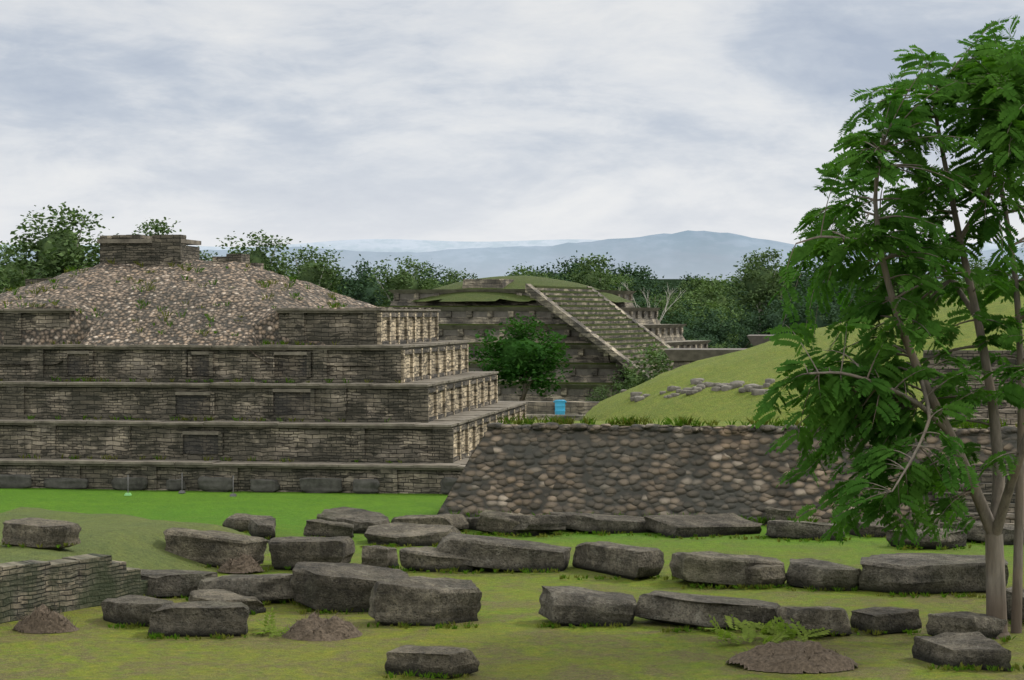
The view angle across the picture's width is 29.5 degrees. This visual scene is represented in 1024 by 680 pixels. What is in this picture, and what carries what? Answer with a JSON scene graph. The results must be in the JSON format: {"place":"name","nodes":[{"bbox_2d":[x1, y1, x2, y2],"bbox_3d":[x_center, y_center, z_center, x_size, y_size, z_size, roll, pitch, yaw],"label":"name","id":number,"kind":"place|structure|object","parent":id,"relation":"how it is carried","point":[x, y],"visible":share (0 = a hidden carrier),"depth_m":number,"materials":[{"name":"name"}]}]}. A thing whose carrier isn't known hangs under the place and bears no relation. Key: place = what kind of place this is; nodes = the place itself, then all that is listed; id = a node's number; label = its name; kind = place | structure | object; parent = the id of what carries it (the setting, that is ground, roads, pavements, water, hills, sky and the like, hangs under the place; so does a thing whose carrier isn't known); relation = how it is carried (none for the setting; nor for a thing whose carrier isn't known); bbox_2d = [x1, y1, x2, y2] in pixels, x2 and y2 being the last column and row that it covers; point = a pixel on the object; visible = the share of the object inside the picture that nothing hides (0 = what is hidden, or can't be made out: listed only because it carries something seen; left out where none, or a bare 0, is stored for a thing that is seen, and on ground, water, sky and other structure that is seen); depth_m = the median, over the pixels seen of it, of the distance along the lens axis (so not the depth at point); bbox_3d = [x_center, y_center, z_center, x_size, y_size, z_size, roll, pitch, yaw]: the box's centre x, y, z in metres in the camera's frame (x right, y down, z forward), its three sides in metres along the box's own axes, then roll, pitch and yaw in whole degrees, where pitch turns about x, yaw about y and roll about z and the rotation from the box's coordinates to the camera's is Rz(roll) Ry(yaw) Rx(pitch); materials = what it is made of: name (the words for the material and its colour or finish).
{"place":"outdoors","nodes":[
{"label":"outdoors","id":0,"kind":"place"},
{"bbox_2d":[0,488,1023,679],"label":"lawn ground","id":1,"kind":"structure","parent":0,"point":[506,639],"depth_m":35.96,"materials":[{"name":"plant"}]},
{"bbox_2d":[13,603,79,633],"bbox_3d":[-8.743,5.183,36.577,1.301,0.522,1.037,0,1,9],"label":"dirt mound","id":2,"kind":"object","parent":1,"relation":"on","point":[42,618],"visible":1,"depth_m":36.30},
{"bbox_2d":[0,553,148,623],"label":"terrace wall","id":3,"kind":"structure","parent":1,"relation":"on","point":[70,583],"depth_m":38.65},
{"bbox_2d":[0,507,269,571],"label":"grass","id":4,"kind":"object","parent":1,"relation":"on","point":[134,542],"visible":0.55,"depth_m":45.46,"materials":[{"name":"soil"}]},
{"bbox_2d":[1,518,80,549],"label":"stone block","id":5,"kind":"object","parent":4,"relation":"on","point":[47,533],"depth_m":42.57,"materials":[{"name":"stone"}]},
{"bbox_2d":[163,527,267,566],"bbox_3d":[-7.032,4.988,46.101,2.500,0.880,1.406,7,2,-6],"label":"stone block","id":6,"kind":"object","parent":4,"relation":"on","point":[215,548],"depth_m":45.58,"materials":[{"name":"stone"}]},
{"bbox_2d":[101,595,173,626],"bbox_3d":[-7.148,5.249,37.412,1.058,0.552,1.856,1,-2,-45],"label":"stone block","id":7,"kind":"object","parent":1,"relation":"on","point":[133,609],"depth_m":37.06,"materials":[{"name":"stone"}]},
{"bbox_2d":[141,569,217,597],"bbox_3d":[-7.476,5.189,41.326,2.349,0.572,1.663,0,-3,15],"label":"stone block","id":8,"kind":"object","parent":1,"relation":"on","point":[171,583],"depth_m":40.66,"materials":[{"name":"stone"}]},
{"bbox_2d":[148,600,249,636],"bbox_3d":[-5.801,5.226,36.205,1.912,0.640,1.061,-1,1,-2],"label":"stone block","id":9,"kind":"object","parent":1,"relation":"on","point":[197,619],"depth_m":35.78,"materials":[{"name":"stone"}]},
{"bbox_2d":[188,589,265,614],"bbox_3d":[-5.808,5.282,38.807,1.698,0.475,1.059,3,1,36],"label":"stone block","id":10,"kind":"object","parent":1,"relation":"on","point":[255,604],"depth_m":38.54,"materials":[{"name":"stone"}]},
{"bbox_2d":[0,474,457,494],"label":"stone blocks","id":11,"kind":"structure","parent":1,"relation":"on","point":[224,484],"depth_m":65.12,"materials":[{"name":"stone"}]},
{"bbox_2d":[217,551,263,572],"bbox_3d":[-6.278,5.096,44.913,1.181,0.474,0.955,0,1,9],"label":"dirt mound","id":12,"kind":"object","parent":1,"relation":"on","point":[243,563],"visible":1,"depth_m":44.73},
{"bbox_2d":[197,573,293,602],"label":"stone block","id":13,"kind":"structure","parent":1,"relation":"on","point":[274,588],"depth_m":39.82,"materials":[{"name":"stone"}]},
{"bbox_2d":[222,513,272,531],"bbox_3d":[-7.220,5.059,53.368,1.468,0.503,1.007,2,5,4],"label":"boulder","id":14,"kind":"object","parent":1,"relation":"on","point":[239,521],"depth_m":53.05,"materials":[{"name":"stone"}]},
{"bbox_2d":[248,518,275,539],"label":"stone block","id":15,"kind":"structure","parent":1,"relation":"on","point":[263,528],"depth_m":51.35,"materials":[{"name":"stone"}]},
{"bbox_2d":[0,308,527,493],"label":"pyramid","id":16,"kind":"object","parent":1,"relation":"on","point":[440,406],"visible":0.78,"depth_m":67.62,"materials":[{"name":"stone"}]},
{"bbox_2d":[0,260,432,365],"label":"rubble","id":17,"kind":"object","parent":16,"relation":"on","point":[109,297],"visible":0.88,"depth_m":71.48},
{"bbox_2d":[25,235,263,285],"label":"summit ruin","id":18,"kind":"object","parent":17,"relation":"on","point":[154,250],"visible":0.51,"depth_m":76.36,"materials":[{"name":"stone"}]},
{"bbox_2d":[268,536,354,569],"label":"stone block","id":19,"kind":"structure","parent":1,"relation":"on","point":[288,551],"depth_m":45.17,"materials":[{"name":"stone"}]},
{"bbox_2d":[281,609,362,640],"bbox_3d":[-3.540,5.189,35.882,1.644,0.530,1.304,0,1,9],"label":"dirt mound","id":20,"kind":"object","parent":1,"relation":"on","point":[314,626],"visible":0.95,"depth_m":35.61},
{"bbox_2d":[303,519,353,537],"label":"stone block","id":21,"kind":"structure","parent":1,"relation":"on","point":[318,527],"depth_m":51.35,"materials":[{"name":"stone"}]},
{"bbox_2d":[290,562,408,612],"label":"stone block","id":22,"kind":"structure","parent":1,"relation":"on","point":[342,587],"depth_m":38.67,"materials":[{"name":"stone"}]},
{"bbox_2d":[317,507,389,533],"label":"stone block","id":23,"kind":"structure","parent":1,"relation":"on","point":[362,520],"depth_m":53.33,"materials":[{"name":"stone"}]},
{"bbox_2d":[361,545,399,567],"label":"stone block","id":24,"kind":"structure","parent":1,"relation":"on","point":[378,555],"depth_m":45.04,"materials":[{"name":"stone"}]},
{"bbox_2d":[364,522,460,545],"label":"stone block","id":25,"kind":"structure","parent":1,"relation":"on","point":[400,533],"depth_m":50.16,"materials":[{"name":"stone"}]},
{"bbox_2d":[368,575,481,625],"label":"stone block","id":26,"kind":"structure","parent":1,"relation":"on","point":[394,600],"depth_m":36.90,"materials":[{"name":"stone"}]},
{"bbox_2d":[391,514,468,530],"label":"stone block","id":27,"kind":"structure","parent":1,"relation":"on","point":[459,522],"depth_m":52.79,"materials":[{"name":"stone"}]},
{"bbox_2d":[384,645,479,678],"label":"stone block","id":28,"kind":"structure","parent":1,"relation":"on","point":[445,660],"depth_m":31.93,"materials":[{"name":"stone"}]},
{"bbox_2d":[399,546,472,571],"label":"stone block","id":29,"kind":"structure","parent":1,"relation":"on","point":[426,558],"depth_m":44.92,"materials":[{"name":"stone"}]},
{"bbox_2d":[435,532,571,571],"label":"stone block","id":30,"kind":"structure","parent":1,"relation":"on","point":[488,553],"depth_m":44.92,"materials":[{"name":"stone"}]},
{"bbox_2d":[0,257,1023,678],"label":"grass tufts","id":31,"kind":"object","parent":1,"relation":"on","point":[678,421],"visible":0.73,"depth_m":52.09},
{"bbox_2d":[476,510,548,535],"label":"stone block","id":32,"kind":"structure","parent":1,"relation":"on","point":[490,521],"depth_m":52.42,"materials":[{"name":"stone"}]},
{"bbox_2d":[465,515,566,532],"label":"stone block","id":33,"kind":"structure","parent":1,"relation":"on","point":[546,523],"depth_m":52.17,"materials":[{"name":"stone"}]},
{"bbox_2d":[468,313,574,400],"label":"dark tree","id":34,"kind":"object","parent":1,"relation":"on","point":[519,354],"visible":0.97,"depth_m":120.78,"materials":[{"name":"green plant"}]},
{"bbox_2d":[253,607,832,643],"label":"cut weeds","id":35,"kind":"object","parent":1,"relation":"on","point":[778,629],"visible":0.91,"depth_m":35.35,"materials":[{"name":"green plant"}]},
{"bbox_2d":[377,279,711,400],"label":"pyramid","id":36,"kind":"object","parent":1,"relation":"on","point":[604,334],"visible":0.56,"depth_m":134.71,"materials":[{"name":"stone"}]},
{"bbox_2d":[412,275,635,302],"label":"grass","id":37,"kind":"structure","parent":36,"relation":"on","point":[519,282],"depth_m":140.01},
{"bbox_2d":[511,401,598,420],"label":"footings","id":38,"kind":"object","parent":1,"relation":"on","point":[543,409],"visible":0.14,"depth_m":113.85,"materials":[{"name":"stone"}]},
{"bbox_2d":[538,586,636,626],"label":"stone block","id":39,"kind":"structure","parent":1,"relation":"on","point":[567,605],"depth_m":36.97,"materials":[{"name":"stone"}]},
{"bbox_2d":[583,383,615,401],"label":"shrub","id":40,"kind":"object","parent":1,"relation":"on","point":[602,394],"visible":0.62,"depth_m":116.98,"materials":[{"name":"green plant"}]},
{"bbox_2d":[549,512,654,533],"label":"stone block","id":41,"kind":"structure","parent":1,"relation":"on","point":[583,522],"depth_m":52.74,"materials":[{"name":"stone"}]},
{"bbox_2d":[572,541,664,579],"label":"stone block","id":42,"kind":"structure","parent":1,"relation":"on","point":[622,560],"depth_m":43.93,"materials":[{"name":"stone"}]},
{"bbox_2d":[607,365,637,394],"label":"shrub","id":43,"kind":"object","parent":1,"relation":"on","point":[619,387],"visible":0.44,"depth_m":126.17,"materials":[{"name":"green plant"}]},
{"bbox_2d":[622,342,673,388],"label":"shrub","id":44,"kind":"object","parent":1,"relation":"on","point":[638,379],"visible":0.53,"depth_m":119.84,"materials":[{"name":"green plant"}]},
{"bbox_2d":[643,513,761,537],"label":"stone block","id":45,"kind":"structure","parent":1,"relation":"on","point":[701,525],"depth_m":52.18,"materials":[{"name":"stone"}]},
{"bbox_2d":[634,590,780,629],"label":"stone block","id":46,"kind":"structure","parent":1,"relation":"on","point":[689,610],"depth_m":36.81,"materials":[{"name":"stone"}]},
{"bbox_2d":[664,335,772,368],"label":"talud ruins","id":47,"kind":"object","parent":1,"relation":"on","point":[679,357],"visible":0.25,"depth_m":112.76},
{"bbox_2d":[437,422,1016,526],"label":"cobblestone wall","id":48,"kind":"structure","parent":1,"relation":"on","point":[638,470],"depth_m":56.19,"materials":[{"name":"stone"}]},
{"bbox_2d":[669,551,786,586],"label":"stone block","id":49,"kind":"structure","parent":1,"relation":"on","point":[712,568],"depth_m":42.20,"materials":[{"name":"stone"}]},
{"bbox_2d":[506,283,1023,428],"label":"grass mound","id":50,"kind":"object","parent":1,"relation":"on","point":[758,364],"depth_m":73.91,"materials":[{"name":"plant"}]},
{"bbox_2d":[620,378,774,401],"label":"rocks","id":51,"kind":"object","parent":50,"relation":"on","point":[753,389],"visible":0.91,"depth_m":72.58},
{"bbox_2d":[745,564,785,588],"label":"stone block","id":52,"kind":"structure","parent":1,"relation":"on","point":[759,574],"depth_m":42.13,"materials":[{"name":"stone"}]},
{"bbox_2d":[764,506,797,522],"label":"stone block","id":53,"kind":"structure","parent":1,"relation":"on","point":[779,514],"depth_m":54.80,"materials":[{"name":"stone"}]},
{"bbox_2d":[726,636,857,673],"bbox_3d":[4.739,5.228,32.976,2.213,0.530,1.713,0,1,9],"label":"dirt mound","id":54,"kind":"object","parent":1,"relation":"on","point":[810,656],"visible":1,"depth_m":32.53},
{"bbox_2d":[765,520,844,540],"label":"stone block","id":55,"kind":"object","parent":1,"relation":"on","point":[784,529],"depth_m":51.19,"materials":[{"name":"stone"}]},
{"bbox_2d":[777,606,851,636],"bbox_3d":[5.657,5.256,36.275,1.242,0.576,1.114,1,-4,-5],"label":"stone block","id":56,"kind":"object","parent":1,"relation":"on","point":[826,618],"depth_m":35.85,"materials":[{"name":"stone"}]},
{"bbox_2d":[785,558,860,590],"bbox_3d":[6.773,5.161,42.336,1.116,0.630,1.815,-1,4,-43],"label":"stone block","id":57,"kind":"object","parent":1,"relation":"on","point":[807,572],"depth_m":41.86,"materials":[{"name":"stone"}]},
{"bbox_2d":[848,518,895,536],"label":"stone block","id":58,"kind":"object","parent":1,"relation":"on","point":[873,529],"depth_m":51.83,"materials":[{"name":"stone"}]},
{"bbox_2d":[850,607,921,635],"bbox_3d":[7.062,5.284,36.565,1.101,0.493,1.046,-5,0,-13],"label":"stone block","id":59,"kind":"object","parent":1,"relation":"on","point":[891,620],"depth_m":36.28,"materials":[{"name":"stone"}]},
{"bbox_2d":[751,15,1023,638],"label":"tree","id":60,"kind":"object","parent":1,"relation":"on","point":[991,135],"depth_m":35.02,"materials":[{"name":"plant"}]},
{"bbox_2d":[886,528,967,548],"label":"stone block","id":61,"kind":"object","parent":1,"relation":"on","point":[954,538],"depth_m":49.32,"materials":[{"name":"stone"}]},
{"bbox_2d":[859,553,1008,593],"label":"stone block","id":62,"kind":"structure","parent":1,"relation":"on","point":[929,573],"depth_m":41.25,"materials":[{"name":"stone"}]},
{"bbox_2d":[912,632,1011,671],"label":"stone block","id":63,"kind":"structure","parent":1,"relation":"on","point":[954,649],"depth_m":32.78,"materials":[{"name":"stone"}]},
{"bbox_2d":[926,611,1006,638],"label":"stone block","id":64,"kind":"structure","parent":1,"relation":"on","point":[987,626],"depth_m":35.54,"materials":[{"name":"stone"}]},
{"bbox_2d":[917,350,1017,529],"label":"stone wall","id":65,"kind":"structure","parent":1,"relation":"on","point":[1008,412],"depth_m":56.71,"materials":[{"name":"stone"}]},
{"bbox_2d":[955,520,1023,544],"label":"stone block","id":66,"kind":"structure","parent":1,"relation":"on","point":[976,533],"depth_m":50.43,"materials":[{"name":"stone"}]},
{"bbox_2d":[1006,587,1023,623],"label":"stone block","id":67,"kind":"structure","parent":1,"relation":"on","point":[1009,597],"depth_m":37.69,"materials":[{"name":"stone"}]},
{"bbox_2d":[0,230,1023,283],"bbox_3d":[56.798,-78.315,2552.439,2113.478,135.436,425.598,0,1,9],"label":"hills","id":68,"kind":"structure","parent":0,"point":[686,253],"depth_m":2569.93,"materials":[{"name":"blue"}]},
{"bbox_2d":[0,0,1023,246],"label":"sky","id":69,"kind":"structure","parent":0,"point":[305,121],"materials":[{"name":"white"}]},
{"bbox_2d":[2,239,1023,252],"bbox_3d":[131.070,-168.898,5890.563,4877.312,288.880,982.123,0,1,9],"label":"hills","id":70,"kind":"structure","parent":0,"point":[389,245],"depth_m":5979.09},
{"bbox_2d":[553,400,566,414],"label":"blue bin","id":71,"kind":"object","parent":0,"point":[560,406],"visible":0.89,"depth_m":112.53,"materials":[{"name":"blue plastic"}]},
{"label":"ground","id":72,"kind":"structure","parent":0,"visible":0},
{"bbox_2d":[0,239,45,291],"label":"forest tree","id":73,"kind":"object","parent":72,"relation":"on","point":[17,281],"visible":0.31,"depth_m":267.72,"materials":[{"name":"green plant"}]},
{"bbox_2d":[0,202,118,284],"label":"forest tree","id":74,"kind":"object","parent":72,"relation":"on","point":[56,251],"visible":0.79,"depth_m":247.78,"materials":[{"name":"green plant"}]},
{"bbox_2d":[132,217,187,245],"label":"forest tree","id":75,"kind":"object","parent":72,"relation":"on","point":[157,229],"visible":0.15,"depth_m":422.06,"materials":[{"name":"green plant"}]},
{"bbox_2d":[216,229,304,278],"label":"forest tree","id":76,"kind":"object","parent":72,"relation":"on","point":[258,254],"visible":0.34,"depth_m":328.35,"materials":[{"name":"green plant"}]},
{"bbox_2d":[281,244,348,292],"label":"forest tree","id":77,"kind":"object","parent":72,"relation":"on","point":[317,273],"visible":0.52,"depth_m":348.19,"materials":[{"name":"green plant"}]},
{"bbox_2d":[332,254,391,296],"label":"forest tree","id":78,"kind":"object","parent":72,"relation":"on","point":[352,281],"visible":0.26,"depth_m":476.20,"materials":[{"name":"green plant"}]},
{"bbox_2d":[344,267,391,305],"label":"forest tree","id":79,"kind":"object","parent":72,"relation":"on","point":[367,295],"visible":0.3,"depth_m":318.23,"materials":[{"name":"green plant"}]},
{"bbox_2d":[365,255,441,305],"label":"forest tree","id":80,"kind":"object","parent":72,"relation":"on","point":[404,279],"visible":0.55,"depth_m":298.89,"materials":[{"name":"green plant"}]},
{"bbox_2d":[410,259,459,285],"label":"forest tree","id":81,"kind":"object","parent":72,"relation":"on","point":[431,272],"visible":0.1,"depth_m":472.85,"materials":[{"name":"green plant"}]},
{"bbox_2d":[439,267,477,286],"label":"forest tree","id":82,"kind":"object","parent":72,"relation":"on","point":[453,274],"visible":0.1,"depth_m":323.87,"materials":[{"name":"green plant"}]},
{"bbox_2d":[540,250,592,279],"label":"forest tree","id":83,"kind":"object","parent":72,"relation":"on","point":[562,264],"visible":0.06,"depth_m":472.69,"materials":[{"name":"green plant"}]},
{"bbox_2d":[555,262,611,286],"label":"forest tree","id":84,"kind":"object","parent":72,"relation":"on","point":[569,270],"visible":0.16,"depth_m":419.27,"materials":[{"name":"green plant"}]},
{"bbox_2d":[562,253,629,290],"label":"forest tree","id":85,"kind":"object","parent":72,"relation":"on","point":[597,279],"visible":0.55,"depth_m":327.93,"materials":[{"name":"green plant"}]},
{"bbox_2d":[609,272,641,292],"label":"forest tree","id":86,"kind":"object","parent":72,"relation":"on","point":[627,282],"visible":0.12,"depth_m":424.70,"materials":[{"name":"green plant"}]},
{"bbox_2d":[602,261,663,296],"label":"forest tree","id":87,"kind":"object","parent":72,"relation":"on","point":[635,274],"visible":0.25,"depth_m":469.58,"materials":[{"name":"green plant"}]},
{"bbox_2d":[339,273,940,292],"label":"forest understorey","id":88,"kind":"object","parent":72,"relation":"on","point":[667,281],"visible":0.02,"depth_m":519.84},
{"bbox_2d":[610,274,673,304],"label":"forest tree","id":89,"kind":"object","parent":72,"relation":"on","point":[643,288],"visible":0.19,"depth_m":361.74,"materials":[{"name":"green plant"}]},
{"bbox_2d":[618,282,684,321],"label":"bare tree","id":90,"kind":"object","parent":72,"relation":"on","point":[647,298],"visible":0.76,"depth_m":204.49,"materials":[{"name":"grey plant"}]},
{"bbox_2d":[645,291,683,311],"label":"forest tree","id":91,"kind":"object","parent":72,"relation":"on","point":[657,298],"visible":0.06,"depth_m":337.36,"materials":[{"name":"green plant"}]},
{"bbox_2d":[639,276,690,305],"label":"forest tree","id":92,"kind":"object","parent":72,"relation":"on","point":[661,285],"visible":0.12,"depth_m":370.65,"materials":[{"name":"green plant"}]},
{"bbox_2d":[655,294,690,323],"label":"forest tree","id":93,"kind":"object","parent":72,"relation":"on","point":[673,308],"visible":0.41,"depth_m":297.48,"materials":[{"name":"green plant"}]},
{"bbox_2d":[657,305,693,335],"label":"forest tree","id":94,"kind":"object","parent":72,"relation":"on","point":[686,329],"visible":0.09,"depth_m":243.93,"materials":[{"name":"green plant"}]},
{"bbox_2d":[670,276,711,301],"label":"forest tree","id":95,"kind":"object","parent":72,"relation":"on","point":[695,282],"visible":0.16,"depth_m":413.72,"materials":[{"name":"green plant"}]},
{"bbox_2d":[685,324,724,347],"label":"forest tree","id":96,"kind":"object","parent":72,"relation":"on","point":[713,342],"visible":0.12,"depth_m":220.52,"materials":[{"name":"green plant"}]},
{"bbox_2d":[683,300,741,347],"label":"forest tree","id":97,"kind":"object","parent":72,"relation":"on","point":[719,330],"visible":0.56,"depth_m":236.48,"materials":[{"name":"green plant"}]},
{"bbox_2d":[684,297,744,329],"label":"forest tree","id":98,"kind":"object","parent":72,"relation":"on","point":[715,307],"visible":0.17,"depth_m":283.36,"materials":[{"name":"green plant"}]},
{"bbox_2d":[681,273,750,319],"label":"forest tree","id":99,"kind":"object","parent":72,"relation":"on","point":[707,293],"visible":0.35,"depth_m":317.59,"materials":[{"name":"green plant"}]},
{"bbox_2d":[720,300,755,332],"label":"forest tree","id":100,"kind":"object","parent":72,"relation":"on","point":[742,322],"visible":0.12,"depth_m":290.20,"materials":[{"name":"green plant"}]},
{"bbox_2d":[726,322,756,347],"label":"forest tree","id":101,"kind":"object","parent":72,"relation":"on","point":[744,342],"visible":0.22,"depth_m":261.63,"materials":[{"name":"green plant"}]},
{"bbox_2d":[718,247,798,334],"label":"forest tree","id":102,"kind":"object","parent":72,"relation":"on","point":[760,284],"visible":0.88,"depth_m":298.29,"materials":[{"name":"green plant"}]},
{"bbox_2d":[745,295,803,334],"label":"forest tree","id":103,"kind":"object","parent":72,"relation":"on","point":[766,322],"visible":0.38,"depth_m":270.50,"materials":[{"name":"green plant"}]},
{"bbox_2d":[770,268,809,298],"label":"forest tree","id":104,"kind":"object","parent":72,"relation":"on","point":[801,278],"visible":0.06,"depth_m":379.30,"materials":[{"name":"green plant"}]},
{"bbox_2d":[773,296,842,333],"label":"forest tree","id":105,"kind":"object","parent":72,"relation":"on","point":[820,322],"visible":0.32,"depth_m":241.41,"materials":[{"name":"green plant"}]},
{"bbox_2d":[776,276,845,321],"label":"forest tree","id":106,"kind":"object","parent":72,"relation":"on","point":[831,305],"visible":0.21,"depth_m":295.54,"materials":[{"name":"green plant"}]},
{"bbox_2d":[870,254,940,305],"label":"forest tree","id":107,"kind":"object","parent":72,"relation":"on","point":[896,291],"visible":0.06,"depth_m":307.93,"materials":[{"name":"green plant"}]},
{"bbox_2d":[940,256,1005,283],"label":"forest tree","id":108,"kind":"object","parent":72,"relation":"on","point":[976,264],"visible":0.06,"depth_m":469.15,"materials":[{"name":"green plant"}]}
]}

